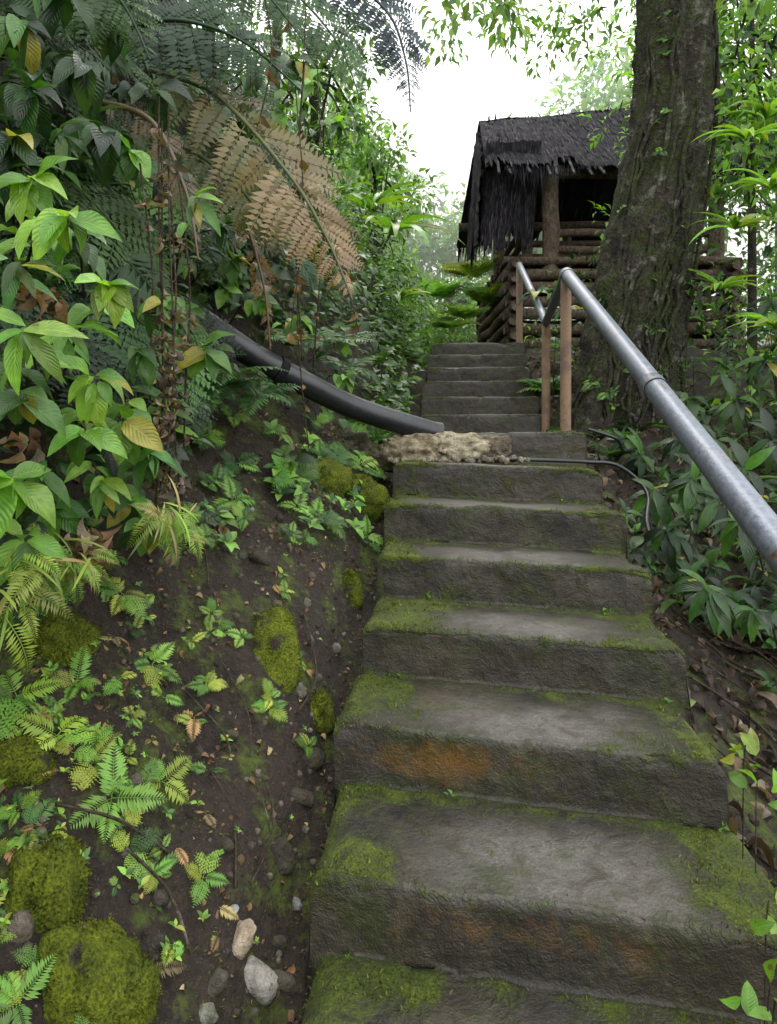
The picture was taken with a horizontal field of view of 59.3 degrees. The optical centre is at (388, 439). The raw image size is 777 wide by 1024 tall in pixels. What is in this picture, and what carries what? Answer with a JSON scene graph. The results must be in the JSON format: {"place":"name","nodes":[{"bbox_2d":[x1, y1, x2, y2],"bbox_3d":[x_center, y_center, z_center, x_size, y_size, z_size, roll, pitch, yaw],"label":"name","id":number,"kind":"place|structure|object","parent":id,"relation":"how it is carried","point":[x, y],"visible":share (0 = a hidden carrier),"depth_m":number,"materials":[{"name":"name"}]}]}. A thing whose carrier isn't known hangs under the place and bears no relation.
{"place":"outdoors","nodes":[
{"label":"outdoors","id":0,"kind":"place"},
{"bbox_2d":[0,0,776,1023],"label":"ground","id":1,"kind":"structure","parent":0,"point":[184,602],"depth_m":1.98,"materials":[{"name":"soil"}]},
{"bbox_2d":[0,733,58,791],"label":"mossy rock","id":2,"kind":"object","parent":1,"relation":"on","point":[25,759],"visible":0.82,"depth_m":1.45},
{"bbox_2d":[3,828,91,932],"bbox_3d":[-0.649,0.849,1.310,0.140,0.167,0.192,0,0,0],"label":"mossy rock","id":3,"kind":"object","parent":1,"relation":"on","point":[47,883],"visible":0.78,"depth_m":1.27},
{"bbox_2d":[22,607,102,666],"bbox_3d":[-0.859,0.526,1.784,0.204,0.181,0.191,0,0,0],"label":"mossy rock","id":4,"kind":"object","parent":1,"relation":"on","point":[61,638],"visible":0.63,"depth_m":1.74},
{"bbox_2d":[34,914,163,1023],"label":"mossy rock","id":5,"kind":"object","parent":1,"relation":"on","point":[105,971],"visible":1,"depth_m":1.20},
{"bbox_2d":[0,15,340,571],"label":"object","id":6,"kind":"object","parent":1,"relation":"on","point":[44,443],"visible":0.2,"depth_m":1.85,"materials":[{"name":"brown plant"}]},
{"bbox_2d":[0,497,345,1023],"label":"bank ferns","id":7,"kind":"object","parent":1,"relation":"on","point":[133,807],"visible":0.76,"depth_m":1.52,"materials":[{"name":"green plant"}]},
{"bbox_2d":[0,0,357,596],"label":"broadleaf plant","id":8,"kind":"object","parent":1,"relation":"on","point":[52,351],"visible":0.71,"depth_m":1.70,"materials":[{"name":"green plant"}]},
{"bbox_2d":[0,272,382,1023],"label":"bank moss","id":9,"kind":"object","parent":1,"relation":"on","point":[230,728],"visible":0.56,"depth_m":1.70,"materials":[{"name":"green plant"}]},
{"bbox_2d":[0,0,433,626],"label":"hillside shrubs","id":10,"kind":"object","parent":1,"relation":"on","point":[392,390],"visible":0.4,"depth_m":3.96,"materials":[{"name":"green plant"}]},
{"bbox_2d":[0,477,208,674],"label":"fern","id":11,"kind":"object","parent":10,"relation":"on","point":[172,535],"depth_m":1.47,"materials":[{"name":"green plant"}]},
{"bbox_2d":[0,0,433,349],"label":"tree fern","id":12,"kind":"object","parent":1,"relation":"on","point":[289,206],"visible":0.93,"depth_m":2.49,"materials":[{"name":"brown plant"}]},
{"bbox_2d":[177,0,284,104],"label":"tree","id":13,"kind":"object","parent":1,"relation":"on","point":[230,69],"visible":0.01,"depth_m":10.30,"materials":[{"name":"green plant"}]},
{"bbox_2d":[267,2,284,167],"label":"tree","id":14,"kind":"object","parent":1,"relation":"on","point":[275,35],"visible":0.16,"depth_m":5.76,"materials":[{"name":"green plant"}]},
{"bbox_2d":[251,605,303,693],"bbox_3d":[-0.364,0.683,2.163,0.179,0.269,0.292,0,0,-18],"label":"mossy rock","id":15,"kind":"object","parent":1,"relation":"on","point":[275,646],"visible":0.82,"depth_m":2.12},
{"bbox_2d":[218,0,394,169],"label":"tree","id":16,"kind":"object","parent":1,"relation":"on","point":[360,125],"visible":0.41,"depth_m":8.18,"materials":[{"name":"green plant"}]},
{"bbox_2d":[179,294,443,434],"bbox_3d":[-0.975,-0.630,3.171,2.746,1.321,0.411,0,0,-18],"label":"drain pipe","id":17,"kind":"object","parent":1,"relation":"on","point":[323,393],"visible":0.54,"depth_m":3.37,"materials":[{"name":"black plastic"}]},
{"bbox_2d":[0,0,643,552],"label":"hillside ferns","id":18,"kind":"object","parent":1,"relation":"on","point":[120,260],"visible":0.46,"depth_m":2.58,"materials":[{"name":"green plant"}]},
{"bbox_2d":[310,687,336,735],"bbox_3d":[-0.211,0.848,2.121,0.110,0.140,0.132,0,0,-32],"label":"mossy rock","id":19,"kind":"object","parent":1,"relation":"on","point":[321,707],"visible":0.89,"depth_m":2.09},
{"bbox_2d":[305,457,355,496],"bbox_3d":[-0.282,0.191,3.179,0.260,0.225,0.242,0,0,0],"label":"mossy rock","id":20,"kind":"object","parent":1,"relation":"on","point":[334,474],"visible":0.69,"depth_m":3.10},
{"bbox_2d":[257,37,415,261],"bbox_3d":[-1.200,-5.029,15.065,4.040,6.729,4.355,0,0,41],"label":"tree","id":21,"kind":"object","parent":1,"relation":"on","point":[344,136],"visible":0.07,"depth_m":14.84,"materials":[{"name":"green plant"}]},
{"bbox_2d":[261,37,431,236],"bbox_3d":[-3.080,-7.659,24.078,8.564,11.823,7.318,0,0,39],"label":"tree","id":22,"kind":"object","parent":1,"relation":"on","point":[328,97],"visible":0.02,"depth_m":22.88,"materials":[{"name":"green plant"}]},
{"bbox_2d":[342,567,364,608],"bbox_3d":[-0.157,0.596,2.720,0.132,0.173,0.153,0,0,0],"label":"mossy rock","id":23,"kind":"object","parent":1,"relation":"on","point":[352,582],"visible":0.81,"depth_m":2.67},
{"bbox_2d":[353,473,389,521],"bbox_3d":[-0.129,0.296,3.331,0.279,0.271,0.244,0,0,0],"label":"mossy rock","id":24,"kind":"object","parent":1,"relation":"on","point":[374,494],"visible":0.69,"depth_m":3.26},
{"bbox_2d":[321,105,439,278],"bbox_3d":[-0.319,-3.305,11.089,2.068,3.562,2.390,0,0,23],"label":"tree","id":25,"kind":"object","parent":1,"relation":"on","point":[373,165],"visible":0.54,"depth_m":10.81,"materials":[{"name":"leaf"},{"name":"bark"}]},
{"bbox_2d":[1,254,774,1023],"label":"pebbles","id":26,"kind":"object","parent":1,"relation":"on","point":[265,984],"visible":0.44,"depth_m":1.64,"materials":[{"name":"stone"}]},
{"bbox_2d":[0,23,776,1022],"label":"leaf litter","id":27,"kind":"object","parent":1,"relation":"on","point":[28,301],"visible":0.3,"depth_m":2.04,"materials":[{"name":"plant"}]},
{"bbox_2d":[336,156,488,308],"bbox_3d":[0.190,-4.779,20.103,5.449,7.349,5.418,0,0,-22],"label":"tree","id":28,"kind":"object","parent":1,"relation":"on","point":[432,259],"visible":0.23,"depth_m":19.44,"materials":[{"name":"green plant"}]},
{"bbox_2d":[55,0,776,953],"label":"hanging vines","id":29,"kind":"object","parent":1,"relation":"on","point":[697,618],"visible":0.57,"depth_m":2.10,"materials":[{"name":"brown plant"}]},
{"bbox_2d":[330,427,529,480],"bbox_3d":[0.163,0.081,3.688,1.186,0.306,0.417,0,0,14],"label":"broken cement lump","id":30,"kind":"object","parent":1,"relation":"on","point":[388,454],"visible":0.71,"depth_m":3.60,"materials":[{"name":"stone"}]},
{"bbox_2d":[383,244,478,353],"bbox_3d":[0.477,-2.249,13.383,2.395,3.122,2.502,0,0,-41],"label":"tree","id":31,"kind":"object","parent":1,"relation":"on","point":[433,310],"visible":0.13,"depth_m":13.09,"materials":[{"name":"green plant"}]},
{"bbox_2d":[407,258,490,351],"bbox_3d":[1.551,-2.296,15.003,2.935,3.278,3.461,0,0,0],"label":"tree","id":32,"kind":"object","parent":1,"relation":"on","point":[461,298],"visible":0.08,"depth_m":14.53,"materials":[{"name":"green plant"}]},
{"bbox_2d":[413,254,502,329],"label":"bright ferns","id":33,"kind":"object","parent":1,"relation":"on","point":[483,295],"visible":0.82,"depth_m":9.79,"materials":[{"name":"green plant"}]},
{"bbox_2d":[402,170,576,342],"bbox_3d":[3.044,-4.192,19.018,5.001,6.394,6.154,0,0,-17],"label":"tree","id":34,"kind":"object","parent":1,"relation":"on","point":[452,238],"visible":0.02,"depth_m":18.94,"materials":[{"name":"green plant"}]},
{"bbox_2d":[301,342,776,1023],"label":"concrete stairs","id":35,"kind":"structure","parent":1,"relation":"on","point":[487,726],"depth_m":1.76,"materials":[{"name":"grey concrete"}]},
{"bbox_2d":[299,430,776,1023],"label":"moss tufts","id":36,"kind":"object","parent":35,"relation":"on","point":[395,604],"visible":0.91,"depth_m":1.79,"materials":[{"name":"green plant"}]},
{"bbox_2d":[460,428,699,581],"bbox_3d":[0.921,0.278,3.653,1.094,0.686,1.542,0,0,11],"label":"garden hose","id":37,"kind":"object","parent":35,"relation":"on","point":[646,491],"visible":0.77,"depth_m":3.52,"materials":[{"name":"black plastic"}]},
{"bbox_2d":[516,262,776,576],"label":"handrail","id":38,"kind":"object","parent":35,"relation":"on","point":[752,512],"visible":0.86,"depth_m":2.09,"materials":[{"name":"silver metal"}]},
{"bbox_2d":[314,98,776,640],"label":"strap leaf plants","id":39,"kind":"object","parent":1,"relation":"on","point":[746,132],"visible":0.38,"depth_m":4.65,"materials":[{"name":"green plant"}]},
{"bbox_2d":[342,45,776,429],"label":"bushes","id":40,"kind":"object","parent":1,"relation":"on","point":[440,337],"visible":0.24,"depth_m":6.59,"materials":[{"name":"green plant"}]},
{"bbox_2d":[408,0,776,440],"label":"tree","id":41,"kind":"object","parent":1,"relation":"on","point":[644,274],"visible":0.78,"depth_m":4.92,"materials":[{"name":"green plant"}]},
{"bbox_2d":[422,267,774,357],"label":"distant forest","id":42,"kind":"object","parent":1,"relation":"on","point":[760,342],"depth_m":27.93,"materials":[{"name":"green plant"}]},
{"bbox_2d":[492,12,730,319],"bbox_3d":[5.033,-5.750,16.890,6.001,8.949,7.052,0,0,-17],"label":"tree","id":43,"kind":"object","parent":1,"relation":"on","point":[619,90],"visible":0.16,"depth_m":17.00,"materials":[{"name":"green plant"}]},
{"bbox_2d":[456,100,776,349],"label":"thatched hut","id":44,"kind":"object","parent":1,"relation":"on","point":[531,178],"visible":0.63,"depth_m":8.91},
{"bbox_2d":[518,279,776,1023],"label":"undergrowth","id":45,"kind":"object","parent":1,"relation":"on","point":[698,497],"depth_m":3.02,"materials":[{"name":"green plant"}]},
{"bbox_2d":[616,0,776,384],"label":"tree","id":46,"kind":"object","parent":1,"relation":"on","point":[750,34],"visible":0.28,"depth_m":6.13,"materials":[{"name":"green plant"}]},
{"bbox_2d":[694,0,776,337],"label":"tree","id":47,"kind":"object","parent":1,"relation":"on","point":[739,232],"visible":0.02,"depth_m":13.98,"materials":[{"name":"green plant"}]},
{"bbox_2d":[716,0,776,199],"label":"tree","id":48,"kind":"object","parent":1,"relation":"on","point":[733,47],"visible":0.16,"depth_m":7.92,"materials":[{"name":"green plant"}]},
{"bbox_2d":[755,272,776,369],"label":"tree","id":49,"kind":"object","parent":1,"relation":"on","point":[766,350],"visible":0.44,"depth_m":4.53,"materials":[{"name":"green plant"}]},
{"bbox_2d":[187,0,775,346],"label":"sky","id":50,"kind":"structure","parent":0,"point":[444,119],"materials":[{"name":"white"}]}
]}

